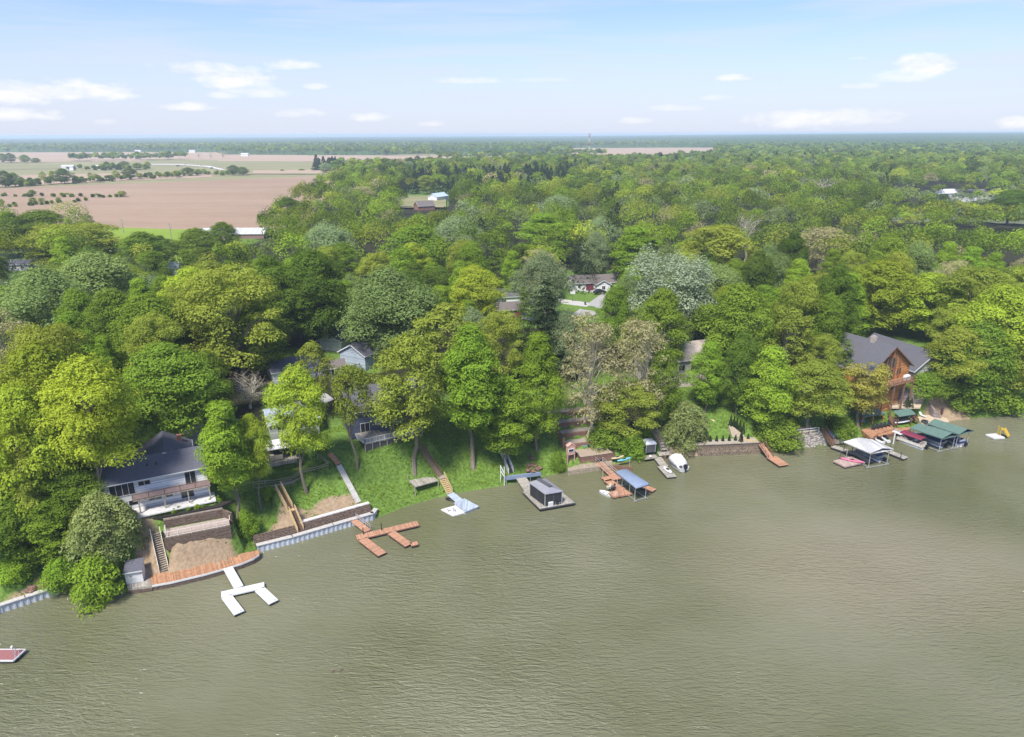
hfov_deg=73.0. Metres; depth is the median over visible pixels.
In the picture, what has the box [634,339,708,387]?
pale lake house
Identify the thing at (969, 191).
lake house
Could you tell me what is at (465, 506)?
floating dock
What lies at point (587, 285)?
garage door
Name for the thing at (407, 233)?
maple tree
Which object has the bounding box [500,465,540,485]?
walkway
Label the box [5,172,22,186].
maple tree
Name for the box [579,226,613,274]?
silver maple tree
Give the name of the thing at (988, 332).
maple tree
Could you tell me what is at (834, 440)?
timber stairs
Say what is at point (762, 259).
oak tree
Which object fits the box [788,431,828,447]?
stone riprap
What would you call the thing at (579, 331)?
elm tree
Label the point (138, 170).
meadow
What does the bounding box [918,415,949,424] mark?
sand beach
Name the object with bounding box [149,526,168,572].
timber stairs
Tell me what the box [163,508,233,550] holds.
timber terrace
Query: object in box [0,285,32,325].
maple tree
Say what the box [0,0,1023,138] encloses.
sky
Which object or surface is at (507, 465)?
metal stairs
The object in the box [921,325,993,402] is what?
elm tree
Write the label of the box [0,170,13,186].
oak tree
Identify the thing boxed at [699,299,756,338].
oak tree
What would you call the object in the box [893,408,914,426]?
boat rack
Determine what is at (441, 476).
timber stairs
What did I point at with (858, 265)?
locust tree
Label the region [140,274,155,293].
silver maple tree
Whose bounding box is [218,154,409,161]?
ploughed field
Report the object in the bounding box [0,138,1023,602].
ground
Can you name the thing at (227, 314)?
silver maple tree
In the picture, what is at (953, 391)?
shrub
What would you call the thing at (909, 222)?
lake house
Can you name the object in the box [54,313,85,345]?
ash tree
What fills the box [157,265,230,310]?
locust tree
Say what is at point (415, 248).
locust tree
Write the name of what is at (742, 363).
house
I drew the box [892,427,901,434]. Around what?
gangplank
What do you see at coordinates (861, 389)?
locust tree
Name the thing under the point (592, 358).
sycamore tree
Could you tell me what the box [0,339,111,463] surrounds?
locust tree
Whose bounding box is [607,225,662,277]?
ash tree
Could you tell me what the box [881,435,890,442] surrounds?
water scooter
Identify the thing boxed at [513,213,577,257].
ash tree
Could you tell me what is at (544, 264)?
silver maple tree
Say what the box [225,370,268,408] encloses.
bare tree
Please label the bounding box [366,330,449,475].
elm tree
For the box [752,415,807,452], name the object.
shrub
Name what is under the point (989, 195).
lake house
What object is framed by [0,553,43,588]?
shrub
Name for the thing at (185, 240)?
maple tree
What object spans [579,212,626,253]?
silver maple tree
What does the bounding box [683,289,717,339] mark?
maple tree
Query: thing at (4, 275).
oak tree
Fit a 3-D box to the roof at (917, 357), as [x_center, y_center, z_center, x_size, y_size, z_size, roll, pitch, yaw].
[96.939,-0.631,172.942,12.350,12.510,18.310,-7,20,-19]
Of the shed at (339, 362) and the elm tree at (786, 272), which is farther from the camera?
the elm tree at (786, 272)
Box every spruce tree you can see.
[311,161,320,169]
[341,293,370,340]
[514,278,575,385]
[572,259,587,274]
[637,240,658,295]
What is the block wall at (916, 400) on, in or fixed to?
on the ground at (196, 554)
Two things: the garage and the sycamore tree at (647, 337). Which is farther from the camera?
the garage
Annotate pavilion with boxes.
[849,407,886,425]
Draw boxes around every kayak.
[617,457,630,461]
[840,457,863,462]
[895,417,910,420]
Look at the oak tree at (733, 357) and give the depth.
146.60 m
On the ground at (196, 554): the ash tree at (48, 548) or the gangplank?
the ash tree at (48, 548)
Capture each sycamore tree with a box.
[0,307,40,380]
[343,186,377,213]
[521,248,563,295]
[556,311,626,437]
[608,317,672,429]
[790,226,864,273]
[933,259,970,295]
[1007,258,1023,269]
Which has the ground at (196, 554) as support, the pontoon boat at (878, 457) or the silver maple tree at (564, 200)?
the silver maple tree at (564, 200)
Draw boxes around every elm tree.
[0,322,103,414]
[0,434,56,527]
[10,222,123,265]
[48,171,55,177]
[117,191,126,195]
[121,310,189,412]
[158,284,213,352]
[170,261,286,386]
[181,260,224,300]
[314,245,344,297]
[354,250,393,282]
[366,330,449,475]
[417,175,437,193]
[445,239,485,276]
[479,308,523,375]
[550,315,591,366]
[593,380,660,438]
[615,317,643,363]
[677,223,762,276]
[769,279,823,366]
[774,359,857,430]
[778,263,809,282]
[797,272,830,296]
[803,332,845,387]
[837,249,867,270]
[871,251,916,305]
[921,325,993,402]
[924,265,1020,325]
[924,305,975,343]
[964,273,984,302]
[976,324,1023,392]
[996,265,1023,324]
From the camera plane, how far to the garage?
179.79 m
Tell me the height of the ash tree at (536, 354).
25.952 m
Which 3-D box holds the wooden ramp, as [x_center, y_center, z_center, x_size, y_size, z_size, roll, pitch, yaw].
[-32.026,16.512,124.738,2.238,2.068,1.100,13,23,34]
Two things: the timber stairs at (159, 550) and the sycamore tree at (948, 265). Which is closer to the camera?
the timber stairs at (159, 550)
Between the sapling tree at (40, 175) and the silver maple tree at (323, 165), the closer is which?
the sapling tree at (40, 175)
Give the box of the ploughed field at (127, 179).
[0,173,211,185]
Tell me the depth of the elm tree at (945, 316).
175.99 m
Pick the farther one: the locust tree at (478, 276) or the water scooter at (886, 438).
the locust tree at (478, 276)
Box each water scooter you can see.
[875,436,885,443]
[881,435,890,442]
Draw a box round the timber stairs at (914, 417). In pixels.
[911,415,918,422]
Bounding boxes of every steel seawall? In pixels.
[0,587,58,612]
[256,508,377,551]
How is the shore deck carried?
on the ground at (196, 554)
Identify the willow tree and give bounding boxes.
[58,489,148,578]
[661,399,711,458]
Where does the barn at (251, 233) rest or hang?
on the ground at (196, 554)
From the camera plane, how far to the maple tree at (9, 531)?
98.97 m
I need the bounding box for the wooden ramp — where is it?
[328,452,340,465]
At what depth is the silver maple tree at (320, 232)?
254.99 m
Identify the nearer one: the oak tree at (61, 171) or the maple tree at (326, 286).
the maple tree at (326, 286)
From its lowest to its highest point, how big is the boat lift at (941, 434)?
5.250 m
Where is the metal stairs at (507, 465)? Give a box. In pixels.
[497,447,513,473]
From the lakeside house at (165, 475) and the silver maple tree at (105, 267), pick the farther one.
the silver maple tree at (105, 267)
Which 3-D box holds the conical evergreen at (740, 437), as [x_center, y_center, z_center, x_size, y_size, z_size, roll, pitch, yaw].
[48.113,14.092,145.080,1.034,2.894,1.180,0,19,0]
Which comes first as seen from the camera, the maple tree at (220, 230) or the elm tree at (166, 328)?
the elm tree at (166, 328)
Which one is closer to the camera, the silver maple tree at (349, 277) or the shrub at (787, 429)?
the shrub at (787, 429)
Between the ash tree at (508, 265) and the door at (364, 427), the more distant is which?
the ash tree at (508, 265)
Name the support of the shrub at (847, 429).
on the ground at (196, 554)
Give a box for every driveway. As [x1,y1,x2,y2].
[98,418,237,462]
[559,299,589,306]
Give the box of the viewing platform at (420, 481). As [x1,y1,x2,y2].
[407,475,438,496]
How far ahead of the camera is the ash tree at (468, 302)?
177.94 m
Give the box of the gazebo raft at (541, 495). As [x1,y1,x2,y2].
[516,477,575,511]
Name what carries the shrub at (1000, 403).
on the ground at (196, 554)
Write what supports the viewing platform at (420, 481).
on the ground at (196, 554)
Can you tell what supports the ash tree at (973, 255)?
on the ground at (196, 554)
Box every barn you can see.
[60,165,75,170]
[198,228,271,238]
[428,192,447,200]
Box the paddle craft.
[663,466,671,472]
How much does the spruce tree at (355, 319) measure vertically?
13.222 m
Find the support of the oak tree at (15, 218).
on the ground at (196, 554)
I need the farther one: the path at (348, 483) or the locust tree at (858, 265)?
the locust tree at (858, 265)
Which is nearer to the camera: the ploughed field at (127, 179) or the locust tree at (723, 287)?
the locust tree at (723, 287)
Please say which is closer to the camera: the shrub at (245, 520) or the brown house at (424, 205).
the shrub at (245, 520)
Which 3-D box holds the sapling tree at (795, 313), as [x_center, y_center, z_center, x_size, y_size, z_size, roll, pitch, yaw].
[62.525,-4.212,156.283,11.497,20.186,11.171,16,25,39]
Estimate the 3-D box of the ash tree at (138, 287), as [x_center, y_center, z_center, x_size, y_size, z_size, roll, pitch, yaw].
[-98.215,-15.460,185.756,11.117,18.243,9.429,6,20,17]
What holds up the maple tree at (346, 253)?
on the ground at (196, 554)
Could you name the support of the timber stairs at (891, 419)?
on the ground at (196, 554)
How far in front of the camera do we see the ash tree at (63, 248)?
230.11 m
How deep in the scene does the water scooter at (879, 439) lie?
150.02 m
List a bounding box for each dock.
[221,567,277,616]
[351,514,419,557]
[447,492,478,513]
[595,457,655,497]
[654,454,676,478]
[758,440,788,467]
[830,444,908,468]
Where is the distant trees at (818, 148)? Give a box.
[0,140,1023,206]
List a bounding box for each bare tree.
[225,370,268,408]
[734,208,767,259]
[796,177,840,199]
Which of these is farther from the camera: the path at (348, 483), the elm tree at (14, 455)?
the path at (348, 483)
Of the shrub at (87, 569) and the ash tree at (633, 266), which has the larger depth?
the ash tree at (633, 266)
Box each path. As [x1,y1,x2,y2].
[336,464,360,502]
[728,423,761,442]
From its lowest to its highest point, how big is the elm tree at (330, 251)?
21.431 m
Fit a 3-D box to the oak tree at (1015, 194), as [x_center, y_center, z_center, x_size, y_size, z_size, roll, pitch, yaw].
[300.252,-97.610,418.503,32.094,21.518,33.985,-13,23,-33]
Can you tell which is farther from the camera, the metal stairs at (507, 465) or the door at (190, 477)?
the metal stairs at (507, 465)
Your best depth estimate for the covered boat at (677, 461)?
138.21 m
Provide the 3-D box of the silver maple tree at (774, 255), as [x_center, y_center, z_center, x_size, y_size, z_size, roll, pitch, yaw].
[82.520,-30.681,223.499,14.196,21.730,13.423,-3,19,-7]
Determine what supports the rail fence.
on the ground at (196, 554)
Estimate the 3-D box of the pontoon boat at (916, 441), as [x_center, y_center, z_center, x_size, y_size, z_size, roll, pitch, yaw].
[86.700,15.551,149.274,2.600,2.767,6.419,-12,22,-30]
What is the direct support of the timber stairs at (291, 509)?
on the ground at (196, 554)
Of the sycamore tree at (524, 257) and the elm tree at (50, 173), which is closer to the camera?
the sycamore tree at (524, 257)
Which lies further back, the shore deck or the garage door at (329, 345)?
the garage door at (329, 345)
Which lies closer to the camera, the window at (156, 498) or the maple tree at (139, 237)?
the window at (156, 498)
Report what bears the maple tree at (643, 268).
on the ground at (196, 554)
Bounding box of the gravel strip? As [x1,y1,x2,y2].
[694,437,758,443]
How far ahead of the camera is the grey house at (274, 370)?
157.85 m
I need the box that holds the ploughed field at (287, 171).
[253,170,435,172]
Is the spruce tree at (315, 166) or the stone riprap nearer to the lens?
the stone riprap
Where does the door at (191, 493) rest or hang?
in the lakeside house at (165, 475)
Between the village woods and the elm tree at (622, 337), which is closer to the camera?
the elm tree at (622, 337)
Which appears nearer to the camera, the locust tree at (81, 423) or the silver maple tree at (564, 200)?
the locust tree at (81, 423)
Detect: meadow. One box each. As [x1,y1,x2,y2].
[0,154,437,187]
[0,161,145,169]
[73,227,195,262]
[147,159,325,173]
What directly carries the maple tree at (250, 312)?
on the ground at (196, 554)
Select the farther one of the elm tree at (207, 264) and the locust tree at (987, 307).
the elm tree at (207, 264)
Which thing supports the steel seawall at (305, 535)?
on the ground at (196, 554)
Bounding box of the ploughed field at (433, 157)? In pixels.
[406,156,491,158]
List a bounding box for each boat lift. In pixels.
[615,469,649,501]
[843,437,893,467]
[910,423,959,451]
[927,419,973,448]
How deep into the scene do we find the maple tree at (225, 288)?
187.62 m
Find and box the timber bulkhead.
[253,502,371,545]
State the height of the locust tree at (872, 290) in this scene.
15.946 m
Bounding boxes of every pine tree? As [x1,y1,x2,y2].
[483,239,507,291]
[505,286,534,364]
[825,339,855,392]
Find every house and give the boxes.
[6,259,36,270]
[98,431,215,519]
[267,353,322,384]
[337,331,392,370]
[339,378,427,451]
[413,200,435,210]
[487,287,531,304]
[495,301,524,318]
[566,274,620,290]
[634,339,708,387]
[720,350,782,380]
[794,331,915,418]
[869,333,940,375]
[891,210,928,222]
[929,189,956,200]
[954,189,976,201]
[976,189,999,201]
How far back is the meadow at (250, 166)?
1246.54 m
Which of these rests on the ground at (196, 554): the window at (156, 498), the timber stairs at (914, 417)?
the timber stairs at (914, 417)
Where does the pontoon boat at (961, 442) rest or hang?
on the lake water
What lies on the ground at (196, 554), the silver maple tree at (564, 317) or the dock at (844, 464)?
the silver maple tree at (564, 317)
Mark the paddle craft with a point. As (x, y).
(667, 469)
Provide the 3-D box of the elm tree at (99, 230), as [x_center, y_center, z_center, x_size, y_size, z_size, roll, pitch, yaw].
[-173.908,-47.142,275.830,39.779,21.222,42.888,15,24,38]
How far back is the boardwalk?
104.88 m
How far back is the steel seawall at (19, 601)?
99.36 m
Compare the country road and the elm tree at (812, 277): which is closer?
the elm tree at (812, 277)
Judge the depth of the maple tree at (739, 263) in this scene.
222.60 m
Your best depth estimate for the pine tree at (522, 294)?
165.91 m
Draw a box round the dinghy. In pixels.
[599,490,610,497]
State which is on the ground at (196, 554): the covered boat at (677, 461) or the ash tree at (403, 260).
the ash tree at (403, 260)
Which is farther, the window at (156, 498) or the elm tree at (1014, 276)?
the elm tree at (1014, 276)
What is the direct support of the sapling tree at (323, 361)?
on the ground at (196, 554)
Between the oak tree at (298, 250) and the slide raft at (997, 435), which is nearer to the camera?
the slide raft at (997, 435)
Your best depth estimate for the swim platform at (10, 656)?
89.15 m
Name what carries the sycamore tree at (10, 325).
on the ground at (196, 554)
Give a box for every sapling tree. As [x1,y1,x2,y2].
[38,171,45,183]
[294,339,335,395]
[330,363,373,469]
[409,302,488,363]
[766,307,817,367]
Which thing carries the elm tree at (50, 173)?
on the ground at (196, 554)
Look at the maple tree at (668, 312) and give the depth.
152.23 m
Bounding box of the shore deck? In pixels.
[861,421,910,439]
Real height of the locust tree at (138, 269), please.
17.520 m
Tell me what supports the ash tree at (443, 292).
on the ground at (196, 554)
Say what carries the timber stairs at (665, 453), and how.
on the ground at (196, 554)
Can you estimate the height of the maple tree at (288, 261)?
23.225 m
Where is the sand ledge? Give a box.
[797,425,815,434]
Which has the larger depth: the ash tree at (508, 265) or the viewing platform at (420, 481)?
the ash tree at (508, 265)
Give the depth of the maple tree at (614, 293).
167.80 m
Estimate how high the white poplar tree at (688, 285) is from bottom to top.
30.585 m
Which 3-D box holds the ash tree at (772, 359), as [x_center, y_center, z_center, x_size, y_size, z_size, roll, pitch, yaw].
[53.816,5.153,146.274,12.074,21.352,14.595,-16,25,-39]
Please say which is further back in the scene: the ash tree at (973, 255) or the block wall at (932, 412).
the ash tree at (973, 255)
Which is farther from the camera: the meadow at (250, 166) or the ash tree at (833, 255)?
the meadow at (250, 166)
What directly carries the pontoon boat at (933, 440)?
on the lake water
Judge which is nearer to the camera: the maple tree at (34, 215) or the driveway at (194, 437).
the driveway at (194, 437)
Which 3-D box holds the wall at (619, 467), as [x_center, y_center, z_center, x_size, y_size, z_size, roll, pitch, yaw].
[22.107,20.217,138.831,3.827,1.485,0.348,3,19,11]
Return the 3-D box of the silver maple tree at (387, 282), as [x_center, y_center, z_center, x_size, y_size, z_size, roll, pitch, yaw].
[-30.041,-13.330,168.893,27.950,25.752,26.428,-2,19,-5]
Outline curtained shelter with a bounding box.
[642,438,656,459]
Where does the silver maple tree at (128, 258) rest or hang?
on the ground at (196, 554)
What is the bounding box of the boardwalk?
[127,550,260,593]
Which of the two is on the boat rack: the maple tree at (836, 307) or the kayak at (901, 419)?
the kayak at (901, 419)
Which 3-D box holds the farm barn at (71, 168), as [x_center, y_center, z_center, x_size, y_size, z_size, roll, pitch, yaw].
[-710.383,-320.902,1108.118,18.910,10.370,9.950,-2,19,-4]
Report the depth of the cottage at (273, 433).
130.79 m
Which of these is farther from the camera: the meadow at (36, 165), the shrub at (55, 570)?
the meadow at (36, 165)
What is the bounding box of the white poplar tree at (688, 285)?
[617,242,724,342]
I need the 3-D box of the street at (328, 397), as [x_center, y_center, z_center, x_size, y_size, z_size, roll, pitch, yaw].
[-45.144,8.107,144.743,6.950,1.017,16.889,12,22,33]
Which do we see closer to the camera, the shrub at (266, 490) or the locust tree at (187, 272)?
the shrub at (266, 490)
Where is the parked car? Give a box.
[593,289,605,293]
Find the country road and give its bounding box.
[151,164,224,169]
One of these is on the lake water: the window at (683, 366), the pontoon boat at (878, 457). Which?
the pontoon boat at (878, 457)
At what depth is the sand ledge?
150.05 m
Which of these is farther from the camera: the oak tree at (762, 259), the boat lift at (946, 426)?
the oak tree at (762, 259)
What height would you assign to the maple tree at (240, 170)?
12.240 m
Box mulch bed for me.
[149,500,234,519]
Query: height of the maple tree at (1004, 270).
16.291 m
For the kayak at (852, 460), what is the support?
on the dock at (844, 464)
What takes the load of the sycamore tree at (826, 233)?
on the ground at (196, 554)
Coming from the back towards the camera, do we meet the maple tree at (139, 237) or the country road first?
the country road
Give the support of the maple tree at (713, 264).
on the ground at (196, 554)
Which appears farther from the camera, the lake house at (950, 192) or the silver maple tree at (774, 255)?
the lake house at (950, 192)
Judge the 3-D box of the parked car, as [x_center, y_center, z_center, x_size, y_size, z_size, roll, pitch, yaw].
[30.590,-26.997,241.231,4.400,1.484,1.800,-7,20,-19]
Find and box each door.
[181,490,194,498]
[184,470,196,483]
[323,341,337,350]
[360,422,369,431]
[586,284,592,289]
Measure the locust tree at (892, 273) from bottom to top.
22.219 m
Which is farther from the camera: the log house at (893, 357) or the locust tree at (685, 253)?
the locust tree at (685, 253)
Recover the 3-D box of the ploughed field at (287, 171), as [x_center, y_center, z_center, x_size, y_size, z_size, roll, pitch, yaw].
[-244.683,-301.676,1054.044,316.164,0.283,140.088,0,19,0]
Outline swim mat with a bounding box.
[441,505,463,516]
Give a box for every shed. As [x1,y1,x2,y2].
[123,558,144,583]
[320,358,345,378]
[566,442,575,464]
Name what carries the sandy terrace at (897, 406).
on the ground at (196, 554)
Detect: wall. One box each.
[548,407,614,474]
[613,465,631,470]
[696,442,765,455]
[898,384,924,406]
[928,403,940,418]
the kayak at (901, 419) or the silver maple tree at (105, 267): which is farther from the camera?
the silver maple tree at (105, 267)
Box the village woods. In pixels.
[0,151,1023,292]
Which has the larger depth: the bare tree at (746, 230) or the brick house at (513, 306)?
the bare tree at (746, 230)
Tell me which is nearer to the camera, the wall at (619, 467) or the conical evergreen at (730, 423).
the wall at (619, 467)
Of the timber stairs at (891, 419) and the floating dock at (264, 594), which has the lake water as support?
the floating dock at (264, 594)
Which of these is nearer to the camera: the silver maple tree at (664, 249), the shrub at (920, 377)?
the shrub at (920, 377)
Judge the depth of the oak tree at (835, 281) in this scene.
161.47 m
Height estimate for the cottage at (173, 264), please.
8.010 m
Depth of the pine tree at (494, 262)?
235.55 m
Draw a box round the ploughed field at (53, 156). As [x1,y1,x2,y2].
[0,152,231,161]
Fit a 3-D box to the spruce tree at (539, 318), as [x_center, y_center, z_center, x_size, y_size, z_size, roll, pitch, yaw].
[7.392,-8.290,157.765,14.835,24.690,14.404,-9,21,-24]
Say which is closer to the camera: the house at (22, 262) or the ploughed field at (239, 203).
the house at (22, 262)
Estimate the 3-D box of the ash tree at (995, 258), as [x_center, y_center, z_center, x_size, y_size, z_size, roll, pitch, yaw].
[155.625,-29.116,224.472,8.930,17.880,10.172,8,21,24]
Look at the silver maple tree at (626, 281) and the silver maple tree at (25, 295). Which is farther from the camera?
the silver maple tree at (626, 281)
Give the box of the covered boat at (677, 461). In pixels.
[668,453,688,472]
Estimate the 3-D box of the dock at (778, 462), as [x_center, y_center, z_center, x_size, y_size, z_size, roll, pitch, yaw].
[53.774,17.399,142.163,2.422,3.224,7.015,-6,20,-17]
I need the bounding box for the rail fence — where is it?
[253,454,329,488]
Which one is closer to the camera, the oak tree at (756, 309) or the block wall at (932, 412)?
the block wall at (932, 412)
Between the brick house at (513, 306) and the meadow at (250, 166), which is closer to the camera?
the brick house at (513, 306)
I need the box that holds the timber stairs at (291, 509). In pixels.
[275,481,303,532]
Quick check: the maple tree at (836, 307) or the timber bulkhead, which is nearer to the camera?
the timber bulkhead
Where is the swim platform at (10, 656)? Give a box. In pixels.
[0,646,25,663]
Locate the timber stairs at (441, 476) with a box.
[419,441,452,493]
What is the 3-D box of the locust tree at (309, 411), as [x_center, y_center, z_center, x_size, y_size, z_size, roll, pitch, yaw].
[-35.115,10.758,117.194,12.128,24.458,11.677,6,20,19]
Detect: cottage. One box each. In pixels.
[156,261,180,275]
[262,404,320,439]
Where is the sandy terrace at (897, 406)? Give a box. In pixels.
[889,404,920,408]
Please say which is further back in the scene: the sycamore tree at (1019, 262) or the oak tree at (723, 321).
the sycamore tree at (1019, 262)
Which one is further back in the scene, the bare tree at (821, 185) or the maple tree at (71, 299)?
the bare tree at (821, 185)
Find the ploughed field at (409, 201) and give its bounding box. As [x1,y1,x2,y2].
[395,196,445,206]
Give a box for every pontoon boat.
[854,448,886,462]
[896,430,928,449]
[919,433,947,448]
[944,436,967,446]
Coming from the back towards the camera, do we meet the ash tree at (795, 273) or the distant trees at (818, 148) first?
the distant trees at (818, 148)
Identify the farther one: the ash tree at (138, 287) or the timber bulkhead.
the ash tree at (138, 287)
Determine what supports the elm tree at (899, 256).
on the ground at (196, 554)
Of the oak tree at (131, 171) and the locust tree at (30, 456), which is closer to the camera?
the locust tree at (30, 456)
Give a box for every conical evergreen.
[728,415,732,426]
[738,430,742,441]
[903,396,910,406]
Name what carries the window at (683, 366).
in the pale lake house at (695, 346)
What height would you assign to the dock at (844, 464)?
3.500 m
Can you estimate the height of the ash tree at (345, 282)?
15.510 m
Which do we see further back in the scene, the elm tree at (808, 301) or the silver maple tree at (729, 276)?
the silver maple tree at (729, 276)
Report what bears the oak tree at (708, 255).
on the ground at (196, 554)
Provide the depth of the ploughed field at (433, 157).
1679.88 m
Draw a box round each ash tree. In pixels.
[0,313,16,363]
[2,493,91,565]
[49,236,77,263]
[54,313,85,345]
[60,329,122,372]
[90,334,129,396]
[129,277,157,300]
[193,398,260,526]
[334,279,356,324]
[389,247,424,295]
[425,284,460,352]
[437,321,511,470]
[446,266,482,306]
[458,375,540,462]
[461,299,481,329]
[500,250,525,291]
[509,330,566,452]
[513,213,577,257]
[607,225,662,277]
[615,265,644,303]
[684,339,728,412]
[730,344,802,437]
[756,284,773,301]
[757,286,798,343]
[782,258,812,294]
[816,248,845,280]
[826,271,873,336]
[931,240,960,274]
[946,245,987,294]
[984,252,1006,278]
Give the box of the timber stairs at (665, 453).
[649,426,672,456]
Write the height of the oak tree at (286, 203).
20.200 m
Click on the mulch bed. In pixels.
(220, 505)
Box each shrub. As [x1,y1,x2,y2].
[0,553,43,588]
[35,556,78,595]
[64,552,124,619]
[236,510,260,541]
[260,485,273,505]
[549,450,565,473]
[584,418,631,451]
[615,432,646,462]
[636,425,652,438]
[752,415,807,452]
[824,415,860,441]
[905,371,938,399]
[925,369,956,398]
[925,373,960,400]
[944,385,988,413]
[966,383,1023,417]
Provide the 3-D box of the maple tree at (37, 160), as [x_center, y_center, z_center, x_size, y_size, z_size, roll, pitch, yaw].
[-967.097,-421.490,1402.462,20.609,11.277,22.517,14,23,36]
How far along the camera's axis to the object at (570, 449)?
138.31 m
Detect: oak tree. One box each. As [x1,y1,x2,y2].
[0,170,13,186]
[0,212,32,256]
[0,256,12,282]
[1,153,16,161]
[53,168,73,183]
[66,245,112,268]
[121,168,137,178]
[148,235,182,261]
[179,167,194,175]
[226,165,238,174]
[228,254,317,349]
[267,197,308,226]
[269,248,351,348]
[287,247,305,257]
[368,295,400,332]
[397,270,428,324]
[400,262,442,291]
[429,265,455,297]
[696,251,717,265]
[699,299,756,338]
[721,329,761,414]
[738,250,777,303]
[754,292,767,328]
[776,230,810,284]
[801,263,862,351]
[828,263,851,276]
[976,189,1023,223]
[1010,264,1023,287]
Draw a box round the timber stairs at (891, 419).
[889,413,895,426]
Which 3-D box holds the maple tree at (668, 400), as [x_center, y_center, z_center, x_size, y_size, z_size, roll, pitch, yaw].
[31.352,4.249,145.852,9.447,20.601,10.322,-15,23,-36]
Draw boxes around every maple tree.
[0,261,108,333]
[0,277,15,287]
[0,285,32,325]
[0,486,59,559]
[4,209,74,253]
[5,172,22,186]
[18,155,30,162]
[18,418,98,506]
[27,190,36,194]
[29,158,40,162]
[35,248,155,321]
[40,459,108,534]
[44,260,63,269]
[49,287,109,335]
[79,287,146,373]
[105,292,209,392]
[109,341,229,438]
[111,231,172,271]
[121,254,150,288]
[132,249,174,278]
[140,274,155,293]
[150,274,182,298]
[171,227,217,267]
[183,349,234,410]
[206,300,257,368]
[207,221,242,252]
[214,278,238,308]
[222,260,233,267]
[223,302,290,381]
[233,167,249,173]
[268,257,327,337]
[291,219,360,271]
[318,162,330,171]
[318,275,334,315]
[326,242,360,282]
[333,261,444,356]
[340,272,359,301]
[375,223,448,266]
[424,261,444,288]
[427,213,488,264]
[444,232,486,270]
[447,305,492,352]
[448,240,497,295]
[506,242,577,321]
[515,173,532,188]
[534,193,586,225]
[547,307,583,380]
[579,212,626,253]
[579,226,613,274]
[595,283,631,358]
[614,271,638,316]
[629,250,660,295]
[631,286,695,368]
[640,342,687,431]
[643,241,682,293]
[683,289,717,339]
[690,282,777,365]
[693,262,717,292]
[694,261,748,294]
[726,257,747,284]
[747,241,793,288]
[801,292,848,362]
[863,232,917,276]
[902,237,945,276]
[929,319,1022,401]
[988,267,1019,289]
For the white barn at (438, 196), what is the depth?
573.20 m
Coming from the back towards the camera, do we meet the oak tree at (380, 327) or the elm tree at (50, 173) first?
the elm tree at (50, 173)
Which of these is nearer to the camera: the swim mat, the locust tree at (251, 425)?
the locust tree at (251, 425)
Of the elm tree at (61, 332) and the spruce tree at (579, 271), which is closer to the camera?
the elm tree at (61, 332)
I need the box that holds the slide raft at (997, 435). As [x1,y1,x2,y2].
[985,425,1009,438]
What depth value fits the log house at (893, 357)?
157.62 m
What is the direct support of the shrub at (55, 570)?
on the ground at (196, 554)
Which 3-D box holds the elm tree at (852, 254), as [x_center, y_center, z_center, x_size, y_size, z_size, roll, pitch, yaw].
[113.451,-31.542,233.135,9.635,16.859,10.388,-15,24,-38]
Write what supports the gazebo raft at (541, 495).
on the lake water
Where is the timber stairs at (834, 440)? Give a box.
[821,426,844,445]
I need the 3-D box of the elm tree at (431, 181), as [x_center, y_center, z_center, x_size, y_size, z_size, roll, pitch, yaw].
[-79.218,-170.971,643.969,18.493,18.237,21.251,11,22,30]
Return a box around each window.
[108,482,135,497]
[137,479,150,486]
[148,496,162,500]
[678,365,684,370]
[884,357,896,367]
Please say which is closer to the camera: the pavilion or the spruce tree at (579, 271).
the pavilion
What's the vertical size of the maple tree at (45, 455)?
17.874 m
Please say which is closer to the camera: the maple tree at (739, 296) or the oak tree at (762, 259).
the maple tree at (739, 296)
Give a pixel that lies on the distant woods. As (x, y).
(939, 138)
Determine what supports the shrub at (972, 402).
on the ground at (196, 554)
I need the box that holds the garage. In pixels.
[317,326,355,351]
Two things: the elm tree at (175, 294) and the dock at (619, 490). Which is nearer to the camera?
the dock at (619, 490)
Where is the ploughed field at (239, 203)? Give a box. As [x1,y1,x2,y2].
[0,176,334,230]
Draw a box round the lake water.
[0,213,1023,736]
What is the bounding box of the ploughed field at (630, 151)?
[571,148,712,155]
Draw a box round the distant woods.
[0,132,1023,154]
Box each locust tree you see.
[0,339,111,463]
[0,380,91,522]
[16,431,68,497]
[28,352,145,508]
[106,263,148,291]
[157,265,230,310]
[237,412,274,510]
[260,362,336,493]
[395,242,432,267]
[446,264,507,318]
[675,251,700,293]
[713,285,729,314]
[841,362,893,430]
[851,258,944,334]
[851,264,871,285]
[859,274,885,318]
[892,272,970,338]
[943,283,1023,380]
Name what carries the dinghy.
on the lake water
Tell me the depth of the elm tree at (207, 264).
210.29 m
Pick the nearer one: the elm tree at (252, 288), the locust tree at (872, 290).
the elm tree at (252, 288)
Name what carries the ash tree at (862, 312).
on the ground at (196, 554)
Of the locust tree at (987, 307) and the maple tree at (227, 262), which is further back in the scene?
the maple tree at (227, 262)
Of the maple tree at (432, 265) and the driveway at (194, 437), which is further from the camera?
the maple tree at (432, 265)

